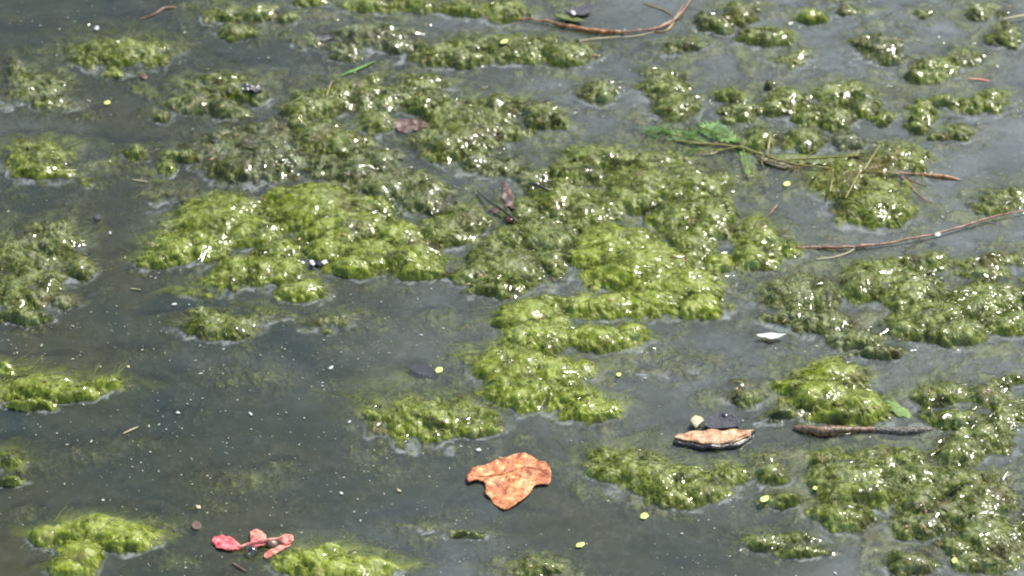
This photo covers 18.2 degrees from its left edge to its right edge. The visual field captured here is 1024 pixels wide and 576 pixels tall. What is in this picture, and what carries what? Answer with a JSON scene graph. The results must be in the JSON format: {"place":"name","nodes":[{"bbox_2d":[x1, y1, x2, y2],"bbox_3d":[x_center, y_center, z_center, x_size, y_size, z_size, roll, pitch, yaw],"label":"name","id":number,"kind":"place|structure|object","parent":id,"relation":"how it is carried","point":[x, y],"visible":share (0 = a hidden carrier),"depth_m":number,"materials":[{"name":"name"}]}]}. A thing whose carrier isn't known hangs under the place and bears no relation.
{"place":"outdoors","nodes":[
{"label":"outdoors","id":0,"kind":"place"},
{"bbox_2d":[0,0,1023,575],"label":"water","id":1,"kind":"structure","parent":0,"point":[316,418],"depth_m":3.04,"materials":[{"name":"liquid"}]},
{"bbox_2d":[0,436,46,487],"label":"algae mat","id":2,"kind":"object","parent":1,"relation":"on","point":[15,457],"visible":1,"depth_m":2.94,"materials":[{"name":"plant"}]},
{"bbox_2d":[0,41,99,120],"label":"algae mat","id":3,"kind":"object","parent":1,"relation":"on","point":[25,85],"visible":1,"depth_m":3.43,"materials":[{"name":"plant"}]},
{"bbox_2d":[0,128,109,201],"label":"algae mat","id":4,"kind":"object","parent":1,"relation":"on","point":[47,155],"visible":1,"depth_m":3.32,"materials":[{"name":"plant"}]},
{"bbox_2d":[0,207,116,335],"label":"algae mat","id":5,"kind":"object","parent":1,"relation":"on","point":[57,262],"visible":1,"depth_m":3.18,"materials":[{"name":"plant"}]},
{"bbox_2d":[0,351,153,412],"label":"algae mat","id":6,"kind":"object","parent":1,"relation":"on","point":[23,386],"visible":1,"depth_m":3.02,"materials":[{"name":"plant"}]},
{"bbox_2d":[94,214,100,220],"bbox_3d":[-0.420,-0.072,3.240,0.008,0.002,0.009,0,38,0],"label":"crumb","id":7,"kind":"object","parent":1,"relation":"on","point":[97,217],"visible":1,"depth_m":3.24,"materials":[{"name":"stone"}]},
{"bbox_2d":[16,505,187,575],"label":"algae mat","id":8,"kind":"object","parent":1,"relation":"on","point":[70,542],"visible":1,"depth_m":2.85,"materials":[{"name":"plant"}]},
{"bbox_2d":[44,22,216,82],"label":"algae mat","id":9,"kind":"object","parent":1,"relation":"on","point":[159,51],"visible":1,"depth_m":3.47,"materials":[{"name":"plant"}]},
{"bbox_2d":[107,141,158,170],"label":"algae mat","id":10,"kind":"object","parent":1,"relation":"on","point":[140,151],"visible":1,"depth_m":3.33,"materials":[{"name":"plant"}]},
{"bbox_2d":[140,74,147,79],"bbox_3d":[-0.396,-0.228,3.439,0.008,0.002,0.010,0,38,0],"label":"crumb","id":11,"kind":"object","parent":1,"relation":"on","point":[144,77],"visible":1,"depth_m":3.44,"materials":[{"name":"brown plant"}]},
{"bbox_2d":[135,104,179,124],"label":"algae mat","id":12,"kind":"object","parent":1,"relation":"on","point":[158,114],"visible":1,"depth_m":3.38,"materials":[{"name":"plant"}]},
{"bbox_2d":[140,6,175,18],"bbox_3d":[-0.393,-0.306,3.539,0.045,0.003,0.008,-21,43,-24],"label":"pale straw","id":13,"kind":"object","parent":1,"relation":"on","point":[163,8],"visible":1,"depth_m":3.54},
{"bbox_2d":[136,144,200,187],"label":"algae mat","id":14,"kind":"object","parent":1,"relation":"on","point":[166,163],"visible":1,"depth_m":3.31,"materials":[{"name":"plant"}]},
{"bbox_2d":[191,521,200,529],"bbox_3d":[-0.284,0.214,2.875,0.009,0.001,0.012,0,38,0],"label":"sunken petal","id":15,"kind":"object","parent":1,"relation":"on","point":[195,525],"visible":1,"depth_m":2.88,"materials":[{"name":"plant"}]},
{"bbox_2d":[128,108,312,197],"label":"algae mat","id":16,"kind":"object","parent":1,"relation":"on","point":[235,161],"visible":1,"depth_m":3.32,"materials":[{"name":"plant"}]},
{"bbox_2d":[212,138,218,142],"bbox_3d":[-0.309,-0.153,3.336,0.010,0.002,0.010,0,38,0],"label":"crumb","id":17,"kind":"object","parent":16,"relation":"on","point":[214,140],"visible":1,"depth_m":3.33,"materials":[{"name":"stone"}]},
{"bbox_2d":[145,59,297,128],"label":"algae mat","id":18,"kind":"object","parent":1,"relation":"on","point":[223,100],"visible":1,"depth_m":3.41,"materials":[{"name":"plant"}]},
{"bbox_2d":[240,83,262,92],"bbox_3d":[-0.278,-0.214,3.407,0.024,0.006,0.016,0,38,0],"label":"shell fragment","id":19,"kind":"object","parent":18,"relation":"on","point":[256,88],"visible":1,"depth_m":3.40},
{"bbox_2d":[160,291,306,355],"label":"algae mat","id":20,"kind":"object","parent":1,"relation":"on","point":[210,324],"visible":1,"depth_m":3.11,"materials":[{"name":"plant"}]},
{"bbox_2d":[120,189,347,316],"bbox_3d":[-0.280,-0.038,3.197,0.237,0.027,0.226,-8,39,-10],"label":"algae mat","id":21,"kind":"object","parent":1,"relation":"on","point":[245,224],"visible":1,"depth_m":3.19,"materials":[{"name":"plant"}]},
{"bbox_2d":[173,0,303,44],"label":"algae mat","id":22,"kind":"object","parent":1,"relation":"on","point":[259,12],"visible":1,"depth_m":3.53,"materials":[{"name":"plant"}]},
{"bbox_2d":[232,562,246,571],"bbox_3d":[-0.241,0.247,2.832,0.014,0.003,0.012,0,38,0],"label":"straw","id":23,"kind":"object","parent":1,"relation":"on","point":[239,567],"visible":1,"depth_m":2.83,"materials":[{"name":"brown plant"}]},
{"bbox_2d":[245,545,257,554],"bbox_3d":[-0.232,0.234,2.846,0.011,0.009,0.011,0,38,0],"label":"water bubble","id":24,"kind":"object","parent":1,"relation":"on","point":[251,546],"visible":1,"depth_m":2.85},
{"bbox_2d":[212,529,293,558],"bbox_3d":[-0.233,0.226,2.855,0.073,0.008,0.035,6,38,8],"label":"fallen blossom","id":25,"kind":"object","parent":1,"relation":"on","point":[257,539],"visible":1,"depth_m":2.85,"materials":[{"name":"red plant"}]},
{"bbox_2d":[313,259,325,266],"bbox_3d":[-0.192,-0.025,3.178,0.010,0.002,0.015,-26,45,-29],"label":"black scrap","id":26,"kind":"object","parent":1,"relation":"on","point":[318,263],"visible":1,"depth_m":3.18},
{"bbox_2d":[317,35,333,41],"bbox_3d":[-0.207,-0.273,3.497,0.021,0.003,0.012,-22,43,-25],"label":"dark debris","id":27,"kind":"object","parent":1,"relation":"on","point":[326,38],"visible":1,"depth_m":3.50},
{"bbox_2d":[286,298,390,345],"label":"algae mat","id":28,"kind":"object","parent":1,"relation":"on","point":[324,322],"visible":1,"depth_m":3.11,"materials":[{"name":"plant"}]},
{"bbox_2d":[246,527,431,575],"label":"algae mat","id":29,"kind":"object","parent":1,"relation":"on","point":[302,558],"visible":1,"depth_m":2.83,"materials":[{"name":"plant"}]},
{"bbox_2d":[133,142,558,221],"bbox_3d":[-0.177,-0.110,3.291,0.453,0.024,0.139,0,38,0],"label":"algae mat","id":30,"kind":"object","parent":1,"relation":"on","point":[367,170],"visible":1,"depth_m":3.29,"materials":[{"name":"plant"}]},
{"bbox_2d":[255,178,459,290],"bbox_3d":[-0.156,-0.053,3.216,0.133,0.026,0.242,-23,44,-27],"label":"algae mat","id":31,"kind":"object","parent":1,"relation":"on","point":[322,237],"visible":1,"depth_m":3.21,"materials":[{"name":"plant"}]},
{"bbox_2d":[340,61,374,75],"bbox_3d":[-0.166,-0.237,3.451,0.046,0.002,0.005,-25,44,-28],"label":"grass blade","id":32,"kind":"object","parent":1,"relation":"on","point":[355,69],"depth_m":3.45,"materials":[{"name":"green plant"}]},
{"bbox_2d":[280,16,446,73],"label":"algae mat","id":33,"kind":"object","parent":1,"relation":"on","point":[350,42],"visible":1,"depth_m":3.49,"materials":[{"name":"plant"}]},
{"bbox_2d":[247,0,563,34],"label":"algae mat","id":34,"kind":"object","parent":1,"relation":"on","point":[503,12],"visible":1,"depth_m":3.54,"materials":[{"name":"plant"}]},
{"bbox_2d":[264,63,549,179],"bbox_3d":[-0.111,-0.178,3.377,0.312,0.026,0.215,0,38,0],"label":"algae mat","id":35,"kind":"object","parent":1,"relation":"on","point":[473,127],"visible":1,"depth_m":3.38,"materials":[{"name":"plant"}]},
{"bbox_2d":[354,81,361,86],"bbox_3d":[-0.166,-0.219,3.427,0.010,0.002,0.011,0,38,0],"label":"crumb","id":36,"kind":"object","parent":35,"relation":"on","point":[358,83],"visible":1,"depth_m":3.43,"materials":[{"name":"brown plant"}]},
{"bbox_2d":[392,118,428,133],"bbox_3d":[-0.108,-0.172,3.366,0.035,0.006,0.025,14,40,17],"label":"leaf scrap","id":37,"kind":"object","parent":1,"relation":"on","point":[403,126],"visible":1,"depth_m":3.37,"materials":[{"name":"plant"}]},
{"bbox_2d":[314,364,524,460],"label":"algae mat","id":38,"kind":"object","parent":1,"relation":"on","point":[402,418],"visible":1,"depth_m":2.99,"materials":[{"name":"plant"}]},
{"bbox_2d":[407,363,436,376],"bbox_3d":[-0.086,0.078,3.051,0.030,0.001,0.019,0,38,0],"label":"drowned leaf","id":39,"kind":"object","parent":38,"relation":"on","point":[425,369],"visible":1,"depth_m":3.05,"materials":[{"name":"plant"}]},
{"bbox_2d":[435,367,442,372],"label":"duckweed","id":40,"kind":"object","parent":1,"relation":"on","point":[438,369],"visible":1,"depth_m":3.05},
{"bbox_2d":[375,511,526,551],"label":"algae mat","id":41,"kind":"object","parent":1,"relation":"on","point":[458,532],"visible":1,"depth_m":2.88,"materials":[{"name":"plant"}]},
{"bbox_2d":[400,187,582,311],"bbox_3d":[-0.012,-0.043,3.206,0.173,0.024,0.198,-9,39,-12],"label":"algae mat","id":42,"kind":"object","parent":1,"relation":"on","point":[546,261],"visible":1,"depth_m":3.20,"materials":[{"name":"plant"}]},
{"bbox_2d":[476,181,518,223],"bbox_3d":[-0.013,-0.085,3.252,0.037,0.010,0.086,-6,38,-8],"label":"winged seed","id":43,"kind":"object","parent":42,"relation":"in","point":[509,203],"visible":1,"depth_m":3.26,"materials":[{"name":"plant"}]},
{"bbox_2d":[467,453,550,509],"bbox_3d":[0.000,0.172,2.926,0.073,0.005,0.064,-28,46,-31],"label":"fallen leaf","id":44,"kind":"object","parent":1,"relation":"on","point":[510,481],"visible":1,"depth_m":2.92,"materials":[{"name":"plant"}]},
{"bbox_2d":[7,1,1015,573],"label":"plant litter","id":45,"kind":"object","parent":1,"relation":"on","point":[553,279],"visible":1,"depth_m":3.17,"materials":[{"name":"plant"}]},
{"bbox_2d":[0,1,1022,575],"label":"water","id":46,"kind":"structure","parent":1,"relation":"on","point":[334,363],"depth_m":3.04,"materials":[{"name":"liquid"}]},
{"bbox_2d":[0,0,1023,575],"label":"drowned algae","id":47,"kind":"object","parent":1,"relation":"on","point":[760,190],"visible":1,"depth_m":3.24,"materials":[{"name":"plant"}]},
{"bbox_2d":[3,0,1023,575],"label":"gas bubbles","id":48,"kind":"object","parent":1,"relation":"on","point":[567,254],"visible":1,"depth_m":3.21},
{"bbox_2d":[396,22,636,79],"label":"algae mat","id":49,"kind":"object","parent":1,"relation":"on","point":[528,48],"visible":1,"depth_m":3.47,"materials":[{"name":"plant"}]},
{"bbox_2d":[500,39,507,43],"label":"duckweed","id":50,"kind":"object","parent":49,"relation":"on","point":[503,41],"visible":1,"depth_m":3.47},
{"bbox_2d":[479,546,610,575],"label":"algae mat","id":51,"kind":"object","parent":1,"relation":"on","point":[525,560],"visible":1,"depth_m":2.83,"materials":[{"name":"plant"}]},
{"bbox_2d":[519,90,590,142],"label":"algae mat","id":52,"kind":"object","parent":1,"relation":"on","point":[545,115],"visible":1,"depth_m":3.37,"materials":[{"name":"plant"}]},
{"bbox_2d":[553,14,584,21],"bbox_3d":[0.063,-0.298,3.525,0.038,0.002,0.009,15,40,19],"label":"olive leaf","id":53,"kind":"object","parent":1,"relation":"on","point":[570,18],"visible":1,"depth_m":3.52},
{"bbox_2d":[431,293,708,441],"bbox_3d":[0.042,0.070,3.060,0.270,0.029,0.195,18,42,22],"label":"algae mat","id":54,"kind":"object","parent":1,"relation":"on","point":[536,375],"visible":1,"depth_m":3.05,"materials":[{"name":"plant"}]},
{"bbox_2d":[564,1,591,15],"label":"dark scrap","id":55,"kind":"object","parent":1,"relation":"on","point":[584,9],"visible":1,"depth_m":3.54,"materials":[{"name":"stone"}]},
{"bbox_2d":[575,542,584,547],"bbox_3d":[0.061,0.229,2.854,0.008,0.001,0.007,0,38,0],"label":"duckweed","id":56,"kind":"object","parent":1,"relation":"on","point":[580,544],"visible":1,"depth_m":2.85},
{"bbox_2d":[544,69,626,112],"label":"algae mat","id":57,"kind":"object","parent":1,"relation":"on","point":[602,90],"visible":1,"depth_m":3.41,"materials":[{"name":"plant"}]},
{"bbox_2d":[482,0,690,42],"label":"curved stem","id":58,"kind":"object","parent":1,"relation":"on","point":[667,23],"visible":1,"depth_m":3.51,"materials":[{"name":"wood"}]},
{"bbox_2d":[507,130,758,269],"bbox_3d":[0.133,-0.104,3.281,0.265,0.028,0.223,17,41,21],"label":"algae mat","id":59,"kind":"object","parent":1,"relation":"on","point":[669,196],"visible":1,"depth_m":3.27,"materials":[{"name":"plant"}]},
{"bbox_2d":[528,182,551,191],"bbox_3d":[0.029,-0.103,3.266,0.029,0.006,0.005,15,41,19],"label":"black twig","id":60,"kind":"object","parent":59,"relation":"on","point":[539,186],"visible":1,"depth_m":3.26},
{"bbox_2d":[640,513,648,518],"bbox_3d":[0.119,0.206,2.884,0.008,0.001,0.008,0,38,0],"label":"duckweed","id":61,"kind":"object","parent":1,"relation":"on","point":[644,515],"visible":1,"depth_m":2.88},
{"bbox_2d":[554,218,746,333],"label":"algae mat","id":62,"kind":"object","parent":1,"relation":"on","point":[635,280],"visible":1,"depth_m":3.15,"materials":[{"name":"plant"}]},
{"bbox_2d":[547,422,757,528],"bbox_3d":[0.109,0.172,2.931,0.235,0.026,0.168,0,38,0],"label":"algae mat","id":63,"kind":"object","parent":1,"relation":"on","point":[624,466],"visible":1,"depth_m":2.93,"materials":[{"name":"plant"}]},
{"bbox_2d":[635,30,712,66],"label":"algae mat","id":64,"kind":"object","parent":1,"relation":"on","point":[668,43],"visible":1,"depth_m":3.49,"materials":[{"name":"plant"}]},
{"bbox_2d":[619,55,732,131],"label":"algae mat","id":65,"kind":"object","parent":1,"relation":"on","point":[677,91],"visible":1,"depth_m":3.41,"materials":[{"name":"plant"}]},
{"bbox_2d":[633,343,739,390],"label":"algae mat","id":66,"kind":"object","parent":1,"relation":"on","point":[684,357],"visible":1,"depth_m":3.06,"materials":[{"name":"plant"}]},
{"bbox_2d":[690,415,703,428],"bbox_3d":[0.172,0.124,2.983,0.012,0.004,0.016,26,45,29],"label":"pale crumb","id":67,"kind":"object","parent":1,"relation":"on","point":[696,421],"visible":1,"depth_m":2.98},
{"bbox_2d":[668,8,743,41],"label":"algae mat","id":68,"kind":"object","parent":1,"relation":"on","point":[704,21],"visible":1,"depth_m":3.51,"materials":[{"name":"plant"}]},
{"bbox_2d":[673,429,755,451],"bbox_3d":[0.188,0.141,2.966,0.078,0.010,0.026,0,38,0],"label":"bark chip","id":69,"kind":"object","parent":1,"relation":"on","point":[712,440],"visible":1,"depth_m":2.96,"materials":[{"name":"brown wood"}]},
{"bbox_2d":[701,248,739,279],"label":"algae mat","id":70,"kind":"object","parent":1,"relation":"on","point":[721,263],"visible":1,"depth_m":3.17,"materials":[{"name":"plant"}]},
{"bbox_2d":[703,411,740,428],"bbox_3d":[0.196,0.124,2.985,0.036,0.004,0.025,0,38,0],"label":"dark flake","id":71,"kind":"object","parent":1,"relation":"on","point":[717,420],"visible":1,"depth_m":2.98,"materials":[{"name":"stone"}]},
{"bbox_2d":[694,0,785,30],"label":"algae mat","id":72,"kind":"object","parent":1,"relation":"on","point":[738,11],"visible":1,"depth_m":3.53,"materials":[{"name":"plant"}]},
{"bbox_2d":[721,119,786,157],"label":"algae mat","id":73,"kind":"object","parent":1,"relation":"on","point":[753,138],"visible":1,"depth_m":3.34,"materials":[{"name":"plant"}]},
{"bbox_2d":[701,365,813,428],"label":"algae mat","id":74,"kind":"object","parent":1,"relation":"on","point":[748,393],"visible":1,"depth_m":3.01,"materials":[{"name":"plant"}]},
{"bbox_2d":[707,74,824,130],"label":"algae mat","id":75,"kind":"object","parent":1,"relation":"on","point":[733,98],"visible":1,"depth_m":3.39,"materials":[{"name":"plant"}]},
{"bbox_2d":[758,79,779,93],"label":"algae mat","id":76,"kind":"object","parent":1,"relation":"on","point":[769,85],"visible":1,"depth_m":3.42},
{"bbox_2d":[721,203,819,278],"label":"algae mat","id":77,"kind":"object","parent":1,"relation":"on","point":[774,243],"visible":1,"depth_m":3.20,"materials":[{"name":"plant"}]},
{"bbox_2d":[629,119,912,199],"bbox_3d":[0.268,-0.143,3.324,0.309,0.016,0.122,14,40,17],"label":"pondweed","id":78,"kind":"object","parent":1,"relation":"on","point":[720,132],"visible":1,"depth_m":3.32,"materials":[{"name":"green plant"}]},
{"bbox_2d":[756,332,785,339],"bbox_3d":[0.250,0.046,3.083,0.029,0.003,0.011,0,38,0],"label":"white feather","id":79,"kind":"object","parent":1,"relation":"on","point":[770,335],"visible":1,"depth_m":3.08,"materials":[{"name":"white"}]},
{"bbox_2d":[722,20,824,80],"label":"algae mat","id":80,"kind":"object","parent":1,"relation":"on","point":[775,37],"visible":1,"depth_m":3.49,"materials":[{"name":"plant"}]},
{"bbox_2d":[738,432,811,529],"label":"algae mat","id":81,"kind":"object","parent":1,"relation":"on","point":[770,474],"visible":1,"depth_m":2.92,"materials":[{"name":"plant"}]},
{"bbox_2d":[760,496,768,501],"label":"duckweed","id":82,"kind":"object","parent":81,"relation":"on","point":[764,498],"visible":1,"depth_m":2.90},
{"bbox_2d":[711,518,846,563],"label":"algae mat","id":83,"kind":"object","parent":1,"relation":"on","point":[804,544],"visible":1,"depth_m":2.85,"materials":[{"name":"plant"}]},
{"bbox_2d":[775,126,830,165],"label":"algae mat","id":84,"kind":"object","parent":1,"relation":"on","point":[801,140],"visible":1,"depth_m":3.34,"materials":[{"name":"plant"}]},
{"bbox_2d":[778,1,838,31],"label":"algae mat","id":85,"kind":"object","parent":1,"relation":"on","point":[812,16],"visible":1,"depth_m":3.52,"materials":[{"name":"plant"}]},
{"bbox_2d":[735,256,922,372],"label":"algae mat","id":86,"kind":"object","parent":1,"relation":"on","point":[828,321],"visible":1,"depth_m":3.11,"materials":[{"name":"plant"}]},
{"bbox_2d":[755,348,906,444],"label":"algae mat","id":87,"kind":"object","parent":1,"relation":"on","point":[847,386],"visible":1,"depth_m":3.01,"materials":[{"name":"plant"}]},
{"bbox_2d":[803,0,894,24],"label":"algae mat","id":88,"kind":"object","parent":1,"relation":"on","point":[849,8],"visible":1,"depth_m":3.55,"materials":[{"name":"plant"}]},
{"bbox_2d":[794,66,907,139],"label":"algae mat","id":89,"kind":"object","parent":1,"relation":"on","point":[857,96],"visible":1,"depth_m":3.40,"materials":[{"name":"plant"}]},
{"bbox_2d":[819,130,895,154],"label":"algae mat","id":90,"kind":"object","parent":1,"relation":"on","point":[848,142],"visible":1,"depth_m":3.34,"materials":[{"name":"plant"}]},
{"bbox_2d":[784,432,932,550],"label":"algae mat","id":91,"kind":"object","parent":1,"relation":"on","point":[844,499],"visible":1,"depth_m":2.91,"materials":[{"name":"plant"}]},
{"bbox_2d":[772,132,950,250],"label":"algae mat","id":92,"kind":"object","parent":1,"relation":"on","point":[871,212],"visible":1,"depth_m":3.27,"materials":[{"name":"plant"}]},
{"bbox_2d":[793,424,933,438],"bbox_3d":[0.328,0.133,2.976,0.132,0.015,0.016,0,38,0],"label":"stick","id":93,"kind":"object","parent":1,"relation":"on","point":[830,430],"visible":1,"depth_m":2.98,"materials":[{"name":"brown wood"}]},
{"bbox_2d":[828,21,941,76],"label":"algae mat","id":94,"kind":"object","parent":1,"relation":"on","point":[884,47],"visible":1,"depth_m":3.48,"materials":[{"name":"plant"}]},
{"bbox_2d":[884,400,911,418],"bbox_3d":[0.361,0.114,3.003,0.015,0.003,0.035,-28,46,-31],"label":"lime leaf","id":95,"kind":"object","parent":1,"relation":"on","point":[899,410],"visible":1,"depth_m":3.00,"materials":[{"name":"plant"}]},
{"bbox_2d":[866,544,946,575],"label":"algae mat","id":96,"kind":"object","parent":1,"relation":"on","point":[897,563],"visible":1,"depth_m":2.83,"materials":[{"name":"plant"}]},
{"bbox_2d":[795,210,1023,259],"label":"long twig","id":97,"kind":"object","parent":1,"relation":"on","point":[861,245],"visible":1,"depth_m":3.20,"materials":[{"name":"wood"}]},
{"bbox_2d":[901,175,932,202],"bbox_3d":[0.419,-0.102,3.278,0.017,0.004,0.051,-16,41,-20],"label":"thread root","id":98,"kind":"object","parent":1,"relation":"on","point":[913,188],"visible":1,"depth_m":3.28,"materials":[{"name":"brown plant"}]},
{"bbox_2d":[823,240,1023,372],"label":"algae mat","id":99,"kind":"object","parent":1,"relation":"on","point":[967,316],"visible":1,"depth_m":3.13,"materials":[{"name":"plant"}]},
{"bbox_2d":[898,0,948,31],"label":"algae mat","id":100,"kind":"object","parent":1,"relation":"on","point":[920,14],"visible":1,"depth_m":3.54,"materials":[{"name":"plant"}]},
{"bbox_2d":[894,171,960,180],"bbox_3d":[0.428,-0.117,3.296,0.069,0.006,0.006,5,38,6],"label":"spindle pod","id":101,"kind":"object","parent":1,"relation":"on","point":[942,176],"visible":1,"depth_m":3.29,"materials":[{"name":"plant"}]},
{"bbox_2d":[889,37,1007,95],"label":"algae mat","id":102,"kind":"object","parent":1,"relation":"on","point":[942,59],"visible":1,"depth_m":3.46,"materials":[{"name":"plant"}]},
{"bbox_2d":[899,116,997,152],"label":"algae mat","id":103,"kind":"object","parent":1,"relation":"on","point":[955,132],"visible":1,"depth_m":3.35,"materials":[{"name":"plant"}]},
{"bbox_2d":[874,429,1023,575],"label":"algae mat","id":104,"kind":"object","parent":1,"relation":"on","point":[938,482],"visible":1,"depth_m":2.89,"materials":[{"name":"plant"}]},
{"bbox_2d":[886,362,1023,462],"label":"algae mat","id":105,"kind":"object","parent":1,"relation":"on","point":[1000,408],"visible":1,"depth_m":3.00,"materials":[{"name":"plant"}]},
{"bbox_2d":[899,83,1023,130],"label":"algae mat","id":106,"kind":"object","parent":1,"relation":"on","point":[981,100],"visible":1,"depth_m":3.39,"materials":[{"name":"plant"}]},
{"bbox_2d":[927,0,1023,56],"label":"algae mat","id":107,"kind":"object","parent":1,"relation":"on","point":[997,34],"visible":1,"depth_m":3.52,"materials":[{"name":"plant"}]},
{"bbox_2d":[968,78,989,80],"bbox_3d":[0.502,-0.224,3.435,0.024,0.002,0.006,0,38,0],"label":"orange sliver","id":108,"kind":"object","parent":1,"relation":"on","point":[979,79],"visible":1,"depth_m":3.43,"materials":[{"name":"pink plant"}]},
{"bbox_2d":[947,169,1023,224],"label":"algae mat","id":109,"kind":"object","parent":1,"relation":"on","point":[1010,195],"visible":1,"depth_m":3.27,"materials":[{"name":"plant"}]},
{"bbox_2d":[1002,14,1023,19],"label":"pale straw","id":110,"kind":"object","parent":1,"relation":"on","point":[1017,16],"visible":1,"depth_m":3.52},
{"bbox_2d":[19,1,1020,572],"bbox_3d":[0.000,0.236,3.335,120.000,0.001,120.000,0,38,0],"label":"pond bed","id":111,"kind":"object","parent":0,"point":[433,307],"depth_m":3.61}
]}

